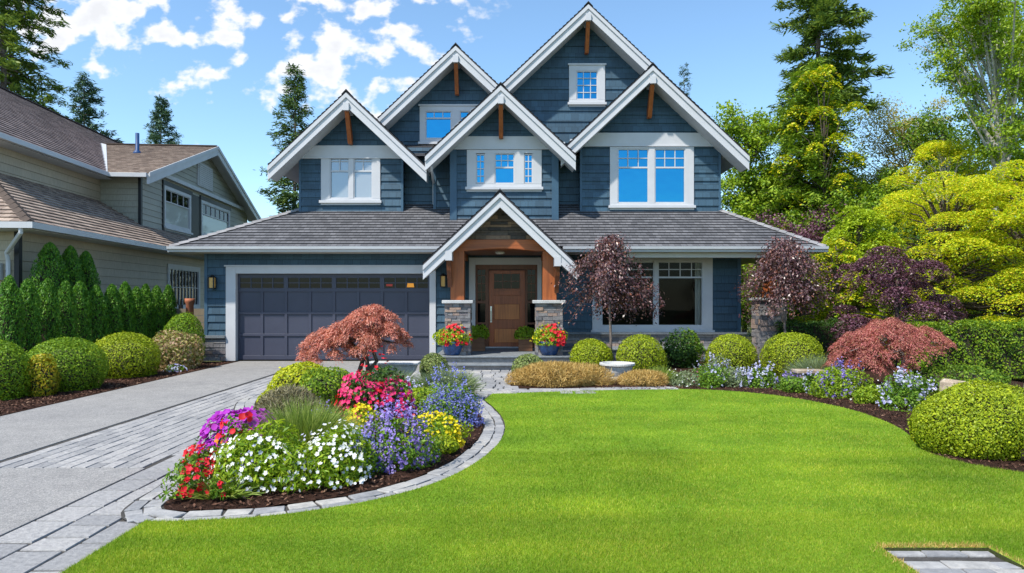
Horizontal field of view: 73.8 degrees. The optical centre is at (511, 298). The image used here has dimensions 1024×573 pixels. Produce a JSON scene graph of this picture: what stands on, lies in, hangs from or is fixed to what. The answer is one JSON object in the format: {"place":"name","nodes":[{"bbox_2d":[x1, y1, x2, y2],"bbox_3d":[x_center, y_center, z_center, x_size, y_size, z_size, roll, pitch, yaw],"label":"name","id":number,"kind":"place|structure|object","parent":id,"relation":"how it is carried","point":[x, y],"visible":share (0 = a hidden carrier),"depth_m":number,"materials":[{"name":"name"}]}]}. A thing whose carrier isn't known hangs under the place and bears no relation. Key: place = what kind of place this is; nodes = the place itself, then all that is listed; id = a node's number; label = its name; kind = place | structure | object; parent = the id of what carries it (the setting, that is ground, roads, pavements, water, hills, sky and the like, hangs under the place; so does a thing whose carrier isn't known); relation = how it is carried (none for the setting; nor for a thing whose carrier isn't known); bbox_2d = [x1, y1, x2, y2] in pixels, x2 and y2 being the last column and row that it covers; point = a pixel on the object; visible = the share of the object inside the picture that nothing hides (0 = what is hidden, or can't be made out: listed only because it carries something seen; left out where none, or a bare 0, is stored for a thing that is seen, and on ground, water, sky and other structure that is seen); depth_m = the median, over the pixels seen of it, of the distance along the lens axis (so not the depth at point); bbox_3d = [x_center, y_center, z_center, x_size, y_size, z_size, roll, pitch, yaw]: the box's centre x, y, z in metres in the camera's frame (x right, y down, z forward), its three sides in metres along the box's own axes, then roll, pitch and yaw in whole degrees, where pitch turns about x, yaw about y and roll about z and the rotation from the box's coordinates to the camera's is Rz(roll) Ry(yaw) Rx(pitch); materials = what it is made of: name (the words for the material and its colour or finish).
{"place":"outdoors","nodes":[
{"label":"outdoors","id":0,"kind":"place"},
{"bbox_2d":[0,362,232,415],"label":"mulch border","id":1,"kind":"object","parent":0,"point":[76,396],"visible":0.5,"depth_m":11.48,"materials":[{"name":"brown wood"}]},
{"bbox_2d":[0,274,25,356],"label":"arborvitae","id":2,"kind":"object","parent":1,"relation":"on","point":[11,320],"visible":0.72,"depth_m":12.62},
{"bbox_2d":[0,338,32,399],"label":"boxwood shrub","id":3,"kind":"object","parent":1,"relation":"on","point":[14,380],"visible":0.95,"depth_m":10.82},
{"bbox_2d":[17,278,43,355],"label":"arborvitae","id":4,"kind":"object","parent":1,"relation":"on","point":[32,322],"visible":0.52,"depth_m":13.15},
{"bbox_2d":[24,352,60,396],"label":"golden shrub","id":5,"kind":"object","parent":1,"relation":"on","point":[45,380],"visible":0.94,"depth_m":11.12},
{"bbox_2d":[35,278,61,353],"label":"arborvitae","id":6,"kind":"object","parent":1,"relation":"on","point":[50,318],"visible":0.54,"depth_m":13.67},
{"bbox_2d":[29,242,69,309],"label":"arborvitae","id":7,"kind":"object","parent":1,"relation":"on","point":[48,266],"visible":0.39,"depth_m":14.83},
{"bbox_2d":[55,280,78,348],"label":"arborvitae","id":8,"kind":"object","parent":1,"relation":"on","point":[66,295],"visible":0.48,"depth_m":14.21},
{"bbox_2d":[24,335,111,391],"bbox_3d":[-7.891,1.125,12.040,1.431,0.965,1.322,0,0,0],"label":"boxwood shrub","id":9,"kind":"object","parent":1,"relation":"on","point":[80,369],"visible":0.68,"depth_m":11.82,"materials":[{"name":"plant"}]},
{"bbox_2d":[58,245,85,289],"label":"arborvitae","id":10,"kind":"object","parent":1,"relation":"on","point":[71,258],"visible":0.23,"depth_m":15.55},
{"bbox_2d":[71,280,93,349],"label":"arborvitae","id":11,"kind":"object","parent":1,"relation":"on","point":[84,319],"visible":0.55,"depth_m":14.74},
{"bbox_2d":[76,250,100,303],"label":"arborvitae","id":12,"kind":"object","parent":1,"relation":"on","point":[87,264],"visible":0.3,"depth_m":16.16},
{"bbox_2d":[86,284,109,352],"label":"arborvitae","id":13,"kind":"object","parent":1,"relation":"on","point":[100,324],"visible":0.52,"depth_m":15.26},
{"bbox_2d":[102,284,123,346],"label":"arborvitae","id":14,"kind":"object","parent":1,"relation":"on","point":[112,296],"visible":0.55,"depth_m":15.78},
{"bbox_2d":[88,330,161,378],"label":"boxwood shrub","id":15,"kind":"object","parent":1,"relation":"on","point":[132,357],"visible":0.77,"depth_m":13.70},
{"bbox_2d":[118,281,136,342],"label":"arborvitae","id":16,"kind":"object","parent":1,"relation":"on","point":[128,310],"visible":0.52,"depth_m":16.33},
{"bbox_2d":[129,286,148,342],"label":"arborvitae","id":17,"kind":"object","parent":1,"relation":"on","point":[139,316],"visible":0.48,"depth_m":16.87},
{"bbox_2d":[141,283,156,347],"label":"arborvitae","id":18,"kind":"object","parent":1,"relation":"on","point":[148,296],"visible":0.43,"depth_m":17.41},
{"bbox_2d":[150,329,205,369],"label":"variegated shrub","id":19,"kind":"object","parent":1,"relation":"on","point":[181,354],"visible":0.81,"depth_m":15.40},
{"bbox_2d":[161,311,205,363],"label":"boxwood shrub","id":20,"kind":"object","parent":1,"relation":"on","point":[186,326],"visible":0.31,"depth_m":16.60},
{"bbox_2d":[0,362,1023,509],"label":"bark mulch","id":21,"kind":"object","parent":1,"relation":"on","point":[324,489],"visible":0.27,"depth_m":10.14,"materials":[{"name":"wood"}]},
{"bbox_2d":[0,86,260,329],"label":"neighbour house","id":22,"kind":"structure","parent":0,"point":[121,213],"depth_m":21.66,"materials":[{"name":"wood"}]},
{"bbox_2d":[162,180,193,237],"bbox_3d":[-12.413,-3.235,25.386,0.135,1.890,2.740,0,0,-5],"label":"window","id":23,"kind":"structure","parent":22,"relation":"in","point":[176,200],"depth_m":25.25,"materials":[{"name":"grey"}]},
{"bbox_2d":[167,264,201,308],"bbox_3d":[-11.485,-0.340,23.965,0.135,1.620,2.980,0,0,-5],"label":"window","id":24,"kind":"structure","parent":22,"relation":"in","point":[184,280],"depth_m":24.04,"materials":[{"name":"grey glass"}]},
{"bbox_2d":[199,195,230,235],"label":"window","id":25,"kind":"structure","parent":22,"relation":"in","point":[214,216],"depth_m":29.16,"materials":[{"name":"grey"}]},
{"bbox_2d":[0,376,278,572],"bbox_3d":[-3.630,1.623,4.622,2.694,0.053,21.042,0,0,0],"label":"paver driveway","id":26,"kind":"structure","parent":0,"point":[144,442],"depth_m":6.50,"materials":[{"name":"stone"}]},
{"bbox_2d":[0,363,367,572],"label":"driveway base","id":27,"kind":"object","parent":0,"point":[147,467],"visible":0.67,"depth_m":6.70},
{"bbox_2d":[121,397,504,523],"bbox_3d":[-1.997,1.594,9.184,3.727,0.001,8.425,0,0,-14],"label":"edging base","id":28,"kind":"object","parent":27,"relation":"on","point":[223,513],"visible":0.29,"depth_m":5.41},
{"bbox_2d":[124,381,504,523],"bbox_3d":[-1.996,1.615,9.187,3.696,0.075,8.390,0,0,-14],"label":"stone edging","id":29,"kind":"object","parent":28,"relation":"on","point":[153,508],"visible":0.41,"depth_m":5.53,"materials":[{"name":"stone"}]},
{"bbox_2d":[0,361,419,535],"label":"driveway","id":30,"kind":"structure","parent":0,"point":[28,495],"depth_m":8.66,"materials":[{"name":"concrete"}]},
{"bbox_2d":[164,394,482,510],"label":"mulch island","id":31,"kind":"structure","parent":0,"point":[329,493],"depth_m":5.51,"materials":[{"name":"brown soil"}]},
{"bbox_2d":[158,443,221,502],"bbox_3d":[-2.547,1.375,5.601,0.420,0.363,0.868,0,0,0],"label":"geranium","id":32,"kind":"object","parent":31,"relation":"on","point":[184,475],"visible":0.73,"depth_m":5.39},
{"bbox_2d":[175,470,269,499],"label":"strappy plant","id":33,"kind":"object","parent":31,"relation":"on","point":[201,494],"visible":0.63,"depth_m":5.33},
{"bbox_2d":[191,406,274,470],"bbox_3d":[-2.570,1.307,6.584,0.804,0.510,1.074,0,0,0],"label":"petunia","id":34,"kind":"object","parent":31,"relation":"on","point":[216,418],"visible":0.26,"depth_m":6.37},
{"bbox_2d":[215,411,253,451],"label":"geranium","id":35,"kind":"object","parent":31,"relation":"on","point":[248,415],"visible":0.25,"depth_m":6.07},
{"bbox_2d":[203,419,322,494],"bbox_3d":[-2.059,1.290,5.696,0.994,0.547,0.768,0,0,-8],"label":"white flower","id":36,"kind":"object","parent":31,"relation":"on","point":[254,461],"visible":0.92,"depth_m":5.49,"materials":[{"name":"plant"}]},
{"bbox_2d":[252,383,325,418],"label":"lavender shrub","id":37,"kind":"object","parent":31,"relation":"on","point":[276,396],"visible":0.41,"depth_m":8.10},
{"bbox_2d":[266,361,327,389],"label":"golden shrub","id":38,"kind":"object","parent":31,"relation":"on","point":[290,374],"visible":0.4,"depth_m":10.01,"materials":[{"name":"plant"}]},
{"bbox_2d":[239,393,364,461],"bbox_3d":[-1.984,1.208,6.559,1.422,0.650,1.409,0,0,0],"label":"grass clump","id":39,"kind":"object","parent":31,"relation":"on","point":[307,422],"visible":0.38,"depth_m":6.46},
{"bbox_2d":[273,419,376,490],"bbox_3d":[-1.617,1.303,5.836,0.885,0.527,0.927,0,0,0],"label":"white flower","id":40,"kind":"object","parent":31,"relation":"on","point":[328,452],"visible":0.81,"depth_m":5.71,"materials":[{"name":"plant"}]},
{"bbox_2d":[299,366,355,406],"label":"boxwood shrub","id":41,"kind":"object","parent":31,"relation":"on","point":[322,384],"visible":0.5,"depth_m":9.47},
{"bbox_2d":[295,304,414,374],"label":"japanese maple","id":42,"kind":"object","parent":31,"relation":"on","point":[340,334],"visible":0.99,"depth_m":11.12,"materials":[{"name":"red plant"}]},
{"bbox_2d":[330,346,414,424],"bbox_3d":[-1.703,1.075,8.401,1.106,0.970,0.947,0,0,42],"label":"azalea","id":43,"kind":"object","parent":31,"relation":"on","point":[380,388],"visible":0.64,"depth_m":8.22,"materials":[{"name":"plant"}]},
{"bbox_2d":[352,394,447,474],"bbox_3d":[-1.064,1.264,6.466,0.905,0.724,0.918,0,0,0],"label":"bellflower","id":44,"kind":"object","parent":31,"relation":"on","point":[392,445],"visible":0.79,"depth_m":6.32,"materials":[{"name":"plant"}]},
{"bbox_2d":[419,352,450,377],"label":"boxwood shrub","id":45,"kind":"object","parent":31,"relation":"on","point":[429,361],"visible":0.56,"depth_m":12.62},
{"bbox_2d":[405,411,473,446],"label":"yellow flower","id":46,"kind":"object","parent":31,"relation":"on","point":[454,431],"visible":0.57,"depth_m":7.20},
{"bbox_2d":[413,382,485,427],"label":"blue flower","id":47,"kind":"object","parent":31,"relation":"on","point":[449,403],"visible":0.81,"depth_m":8.35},
{"bbox_2d":[412,363,486,394],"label":"sage plant","id":48,"kind":"object","parent":31,"relation":"on","point":[471,382],"visible":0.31,"depth_m":10.61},
{"bbox_2d":[348,370,595,399],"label":"walkway","id":49,"kind":"structure","parent":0,"point":[494,379],"depth_m":12.76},
{"bbox_2d":[2,308,1023,490],"bbox_3d":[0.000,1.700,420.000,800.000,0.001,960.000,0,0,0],"label":"ground","id":50,"kind":"structure","parent":0,"point":[748,337],"depth_m":18.69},
{"bbox_2d":[0,0,86,125],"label":"fir tree","id":51,"kind":"object","parent":50,"relation":"on","point":[13,76],"visible":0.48,"depth_m":36.35,"materials":[{"name":"green plant"}]},
{"bbox_2d":[63,72,125,142],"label":"fir tree","id":52,"kind":"object","parent":50,"relation":"on","point":[86,112],"visible":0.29,"depth_m":45.88,"materials":[{"name":"green plant"}]},
{"bbox_2d":[151,285,166,338],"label":"arborvitae","id":53,"kind":"object","parent":50,"relation":"on","point":[158,298],"visible":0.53,"depth_m":17.92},
{"bbox_2d":[141,94,184,143],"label":"fir tree","id":54,"kind":"object","parent":50,"relation":"on","point":[160,113],"visible":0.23,"depth_m":51.77,"materials":[{"name":"green plant"}]},
{"bbox_2d":[257,62,314,213],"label":"fir tree","id":55,"kind":"object","parent":50,"relation":"on","point":[290,101],"visible":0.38,"depth_m":32.65,"materials":[{"name":"green plant"}]},
{"bbox_2d":[166,1,828,371],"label":"house","id":56,"kind":"structure","parent":50,"relation":"on","point":[500,205],"depth_m":18.00,"materials":[{"name":"blue"}]},
{"bbox_2d":[238,274,429,359],"bbox_3d":[-4.591,0.472,17.620,4.961,2.217,0.060,0,0,0],"label":"garage door","id":57,"kind":"structure","parent":56,"relation":"in","point":[276,312],"depth_m":17.62,"materials":[{"name":"paint"}]},
{"bbox_2d":[319,159,381,204],"bbox_3d":[-4.391,-3.315,18.562,1.691,1.539,0.135,0,0,0],"label":"window","id":58,"kind":"structure","parent":56,"relation":"in","point":[343,181],"depth_m":18.58,"materials":[{"name":"white glass"}]},
{"bbox_2d":[418,104,477,144],"bbox_3d":[-1.649,-5.066,19.962,2.183,1.217,0.135,0,0,0],"label":"window","id":59,"kind":"structure","parent":56,"relation":"in","point":[436,120],"depth_m":19.96,"materials":[{"name":"blue glass"}]},
{"bbox_2d":[432,323,472,355],"bbox_3d":[-1.381,0.930,15.643,0.843,0.736,0.813,0,0,-38],"label":"flower pot","id":60,"kind":"object","parent":56,"relation":"on","point":[453,347],"visible":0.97,"depth_m":15.47,"materials":[{"name":"blue ceramic"}]},
{"bbox_2d":[465,150,542,191],"bbox_3d":[-0.206,-3.402,18.163,2.069,1.114,0.135,0,0,0],"label":"window","id":61,"kind":"structure","parent":56,"relation":"in","point":[487,170],"depth_m":18.15,"materials":[{"name":"white glass"}]},
{"bbox_2d":[489,270,524,346],"bbox_3d":[-0.130,0.266,18.005,0.955,2.017,0.130,0,0,0],"label":"front door","id":62,"kind":"structure","parent":56,"relation":"in","point":[506,287],"depth_m":18.02,"materials":[{"name":"brown wood"}]},
{"bbox_2d":[530,322,567,355],"bbox_3d":[0.852,0.916,15.629,0.890,0.764,0.774,0,0,0],"label":"flower pot","id":63,"kind":"object","parent":56,"relation":"on","point":[550,347],"visible":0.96,"depth_m":15.44,"materials":[{"name":"blue ceramic"}]},
{"bbox_2d":[568,63,606,106],"bbox_3d":[2.229,-6.335,20.262,1.147,1.274,0.135,0,0,0],"label":"window","id":64,"kind":"structure","parent":56,"relation":"in","point":[586,80],"depth_m":20.26,"materials":[{"name":"white glass"}]},
{"bbox_2d":[608,147,695,209],"bbox_3d":[3.806,-3.267,18.562,2.362,1.712,0.135,0,0,0],"label":"window","id":65,"kind":"structure","parent":56,"relation":"in","point":[641,178],"depth_m":18.61,"materials":[{"name":"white glass"}]},
{"bbox_2d":[591,258,714,331],"bbox_3d":[3.698,-0.097,17.962,3.246,2.084,0.135,0,0,0],"label":"window","id":66,"kind":"structure","parent":56,"relation":"in","point":[706,269],"depth_m":17.96,"materials":[{"name":"black glass"}]},
{"bbox_2d":[710,99,802,334],"bbox_3d":[10.495,-3.503,29.903,4.512,10.221,4.573,0,0,-43],"label":"poplar tree","id":67,"kind":"object","parent":50,"relation":"on","point":[739,131],"visible":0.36,"depth_m":29.32,"materials":[{"name":"green plant"}]},
{"bbox_2d":[741,246,847,337],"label":"leafy tree","id":68,"kind":"object","parent":50,"relation":"on","point":[743,305],"visible":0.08,"depth_m":24.86,"materials":[{"name":"green plant"}]},
{"bbox_2d":[741,202,851,317],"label":"red leaf tree","id":69,"kind":"object","parent":50,"relation":"on","point":[804,233],"visible":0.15,"depth_m":23.59,"materials":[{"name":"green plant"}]},
{"bbox_2d":[742,57,874,328],"bbox_3d":[12.441,-3.797,28.262,7.026,12.512,6.796,0,0,-37],"label":"fir tree","id":70,"kind":"object","parent":50,"relation":"on","point":[796,144],"visible":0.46,"depth_m":27.85,"materials":[{"name":"green plant"}]},
{"bbox_2d":[768,64,868,311],"bbox_3d":[12.321,-3.797,27.076,4.350,10.797,3.928,0,0,-19],"label":"golden conifer","id":71,"kind":"object","parent":50,"relation":"on","point":[823,108],"visible":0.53,"depth_m":26.88,"materials":[{"name":"green plant"}]},
{"bbox_2d":[766,0,895,125],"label":"fir tree","id":72,"kind":"object","parent":50,"relation":"on","point":[827,15],"visible":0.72,"depth_m":30.16,"materials":[{"name":"green plant"}]},
{"bbox_2d":[795,238,884,325],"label":"lime tree","id":73,"kind":"object","parent":50,"relation":"on","point":[835,256],"visible":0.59,"depth_m":18.11,"materials":[{"name":"green plant"}]},
{"bbox_2d":[773,180,934,319],"bbox_3d":[12.865,-1.542,25.721,6.839,6.309,5.978,0,0,-24],"label":"leafy tree","id":74,"kind":"object","parent":50,"relation":"on","point":[873,201],"visible":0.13,"depth_m":25.23,"materials":[{"name":"green plant"}]},
{"bbox_2d":[794,206,919,358],"bbox_3d":[9.648,-0.428,19.053,3.865,4.324,3.484,0,0,23],"label":"lime tree","id":75,"kind":"object","parent":50,"relation":"on","point":[858,224],"visible":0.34,"depth_m":18.72,"materials":[{"name":"green plant"}]},
{"bbox_2d":[843,166,960,318],"bbox_3d":[16.136,-2.143,28.786,6.764,7.540,7.068,0,0,20],"label":"leafy tree","id":76,"kind":"object","parent":50,"relation":"on","point":[896,188],"visible":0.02,"depth_m":27.33,"materials":[{"name":"green plant"}]},
{"bbox_2d":[841,91,971,190],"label":"birch tree","id":77,"kind":"object","parent":50,"relation":"on","point":[893,150],"visible":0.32,"depth_m":32.61,"materials":[{"name":"green plant"}]},
{"bbox_2d":[791,171,1023,357],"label":"golden tree","id":78,"kind":"object","parent":50,"relation":"on","point":[945,232],"visible":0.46,"depth_m":18.28,"materials":[{"name":"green plant"}]},
{"bbox_2d":[839,219,1023,320],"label":"leafy tree","id":79,"kind":"object","parent":50,"relation":"on","point":[933,244],"visible":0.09,"depth_m":21.96,"materials":[{"name":"green plant"}]},
{"bbox_2d":[873,102,991,227],"bbox_3d":[18.743,-3.493,30.092,5.287,10.204,5.484,0,0,-37],"label":"leafy tree","id":80,"kind":"object","parent":50,"relation":"on","point":[929,127],"visible":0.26,"depth_m":29.64,"materials":[{"name":"green plant"}]},
{"bbox_2d":[879,140,1023,313],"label":"golden tree","id":81,"kind":"object","parent":50,"relation":"on","point":[948,148],"visible":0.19,"depth_m":23.81,"materials":[{"name":"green plant"}]},
{"bbox_2d":[889,159,1023,350],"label":"golden tree","id":82,"kind":"object","parent":50,"relation":"on","point":[988,290],"visible":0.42,"depth_m":17.48,"materials":[{"name":"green plant"}]},
{"bbox_2d":[895,0,1023,320],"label":"white stem tree","id":83,"kind":"object","parent":50,"relation":"on","point":[986,36],"visible":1,"depth_m":21.67,"materials":[{"name":"green plant"}]},
{"bbox_2d":[917,0,1023,200],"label":"white stem tree","id":84,"kind":"object","parent":50,"relation":"on","point":[959,116],"visible":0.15,"depth_m":24.04,"materials":[{"name":"green plant"}]},
{"bbox_2d":[6,0,1023,296],"label":"sky","id":85,"kind":"structure","parent":0,"point":[219,66],"materials":[{"name":"blue"}]},
{"bbox_2d":[58,388,1023,572],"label":"lawn","id":86,"kind":"structure","parent":0,"point":[1000,555],"depth_m":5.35,"materials":[{"name":"plant"}]},
{"bbox_2d":[871,539,1023,572],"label":"dry grass","id":87,"kind":"structure","parent":86,"relation":"on","point":[927,545],"depth_m":4.31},
{"bbox_2d":[897,556,1004,561],"bbox_3d":[2.665,1.600,3.200,0.670,0.001,2.200,0,0,0],"label":"pad base","id":88,"kind":"object","parent":86,"relation":"on","point":[986,559],"visible":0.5,"depth_m":4.18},
{"bbox_2d":[888,550,1023,572],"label":"paved pad","id":89,"kind":"object","parent":86,"relation":"on","point":[941,566],"visible":0.83,"depth_m":4.06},
{"bbox_2d":[510,361,1023,472],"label":"mulch bed","id":90,"kind":"object","parent":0,"point":[897,422],"visible":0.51,"depth_m":10.76,"materials":[{"name":"brown soil"}]},
{"bbox_2d":[569,337,613,372],"bbox_3d":[1.702,1.208,14.593,0.968,0.756,0.962,0,0,0],"label":"boxwood ball","id":91,"kind":"object","parent":90,"relation":"on","point":[591,352],"visible":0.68,"depth_m":14.33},
{"bbox_2d":[551,231,666,350],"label":"purple leaf tree","id":92,"kind":"object","parent":90,"relation":"on","point":[607,282],"visible":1,"depth_m":14.70,"materials":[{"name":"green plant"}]},
{"bbox_2d":[615,332,667,370],"bbox_3d":[2.679,1.142,14.089,1.080,0.889,1.062,0,0,0],"label":"boxwood ball","id":93,"kind":"object","parent":90,"relation":"on","point":[643,353],"visible":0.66,"depth_m":13.79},
{"bbox_2d":[616,368,668,386],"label":"golden grass","id":94,"kind":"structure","parent":90,"relation":"on","point":[639,378],"depth_m":12.30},
{"bbox_2d":[658,327,696,367],"bbox_3d":[3.776,1.123,15.588,0.822,0.960,0.723,0,0,23],"label":"boxwood ball","id":95,"kind":"object","parent":90,"relation":"on","point":[676,358],"visible":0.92,"depth_m":15.46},
{"bbox_2d":[697,364,729,388],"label":"bushy perennial","id":96,"kind":"object","parent":90,"relation":"on","point":[713,381],"visible":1,"depth_m":12.10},
{"bbox_2d":[705,333,758,374],"bbox_3d":[4.609,1.148,14.311,1.133,0.876,1.182,0,0,0],"label":"boxwood ball","id":97,"kind":"object","parent":90,"relation":"on","point":[738,350],"visible":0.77,"depth_m":13.98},
{"bbox_2d":[736,360,775,387],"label":"lilac flower","id":98,"kind":"object","parent":90,"relation":"on","point":[754,378],"visible":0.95,"depth_m":12.10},
{"bbox_2d":[729,233,843,335],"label":"purple leaf tree","id":99,"kind":"object","parent":90,"relation":"on","point":[780,265],"visible":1,"depth_m":15.45,"materials":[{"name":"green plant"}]},
{"bbox_2d":[759,332,825,378],"bbox_3d":[5.609,1.115,13.689,1.270,0.943,1.266,0,0,0],"label":"boxwood ball","id":100,"kind":"object","parent":90,"relation":"on","point":[786,350],"visible":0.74,"depth_m":13.41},
{"bbox_2d":[780,354,856,382],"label":"sage plant","id":101,"kind":"object","parent":90,"relation":"on","point":[809,363],"visible":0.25,"depth_m":12.35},
{"bbox_2d":[774,317,878,363],"bbox_3d":[7.648,1.040,16.992,2.602,1.141,1.003,0,0,0],"label":"clipped hedge","id":102,"kind":"object","parent":90,"relation":"on","point":[821,333],"visible":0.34,"depth_m":16.70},
{"bbox_2d":[807,356,874,399],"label":"lilac flower","id":103,"kind":"object","parent":90,"relation":"on","point":[841,379],"visible":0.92,"depth_m":10.87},
{"bbox_2d":[850,380,885,403],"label":"bushy perennial","id":104,"kind":"object","parent":90,"relation":"on","point":[860,395],"visible":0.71,"depth_m":10.24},
{"bbox_2d":[821,316,957,376],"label":"japanese maple","id":105,"kind":"object","parent":90,"relation":"on","point":[865,340],"visible":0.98,"depth_m":11.61,"materials":[{"name":"red plant"}]},
{"bbox_2d":[825,246,968,367],"bbox_3d":[8.709,0.193,15.363,3.141,2.825,3.293,0,0,21],"label":"japanese maple","id":106,"kind":"object","parent":90,"relation":"on","point":[892,286],"visible":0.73,"depth_m":15.27,"materials":[{"name":"purple plant"}]},
{"bbox_2d":[875,366,937,411],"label":"lilac flower","id":107,"kind":"object","parent":90,"relation":"on","point":[912,388],"visible":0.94,"depth_m":9.72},
{"bbox_2d":[893,364,1013,393],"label":"shrub","id":108,"kind":"object","parent":90,"relation":"on","point":[933,372],"visible":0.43,"depth_m":11.38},
{"bbox_2d":[895,318,1023,378],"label":"clipped hedge","id":109,"kind":"object","parent":90,"relation":"on","point":[998,346],"visible":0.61,"depth_m":13.65,"materials":[{"name":"plant"}]},
{"bbox_2d":[906,377,1023,460],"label":"box shrub","id":110,"kind":"object","parent":90,"relation":"on","point":[988,421],"visible":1,"depth_m":6.80,"materials":[{"name":"plant"}]},
{"label":"walkway base","id":111,"kind":"structure","parent":0,"visible":0},
{"bbox_2d":[502,360,620,387],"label":"golden grass","id":112,"kind":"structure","parent":111,"relation":"on","point":[553,374],"depth_m":12.28,"materials":[{"name":"plant"}]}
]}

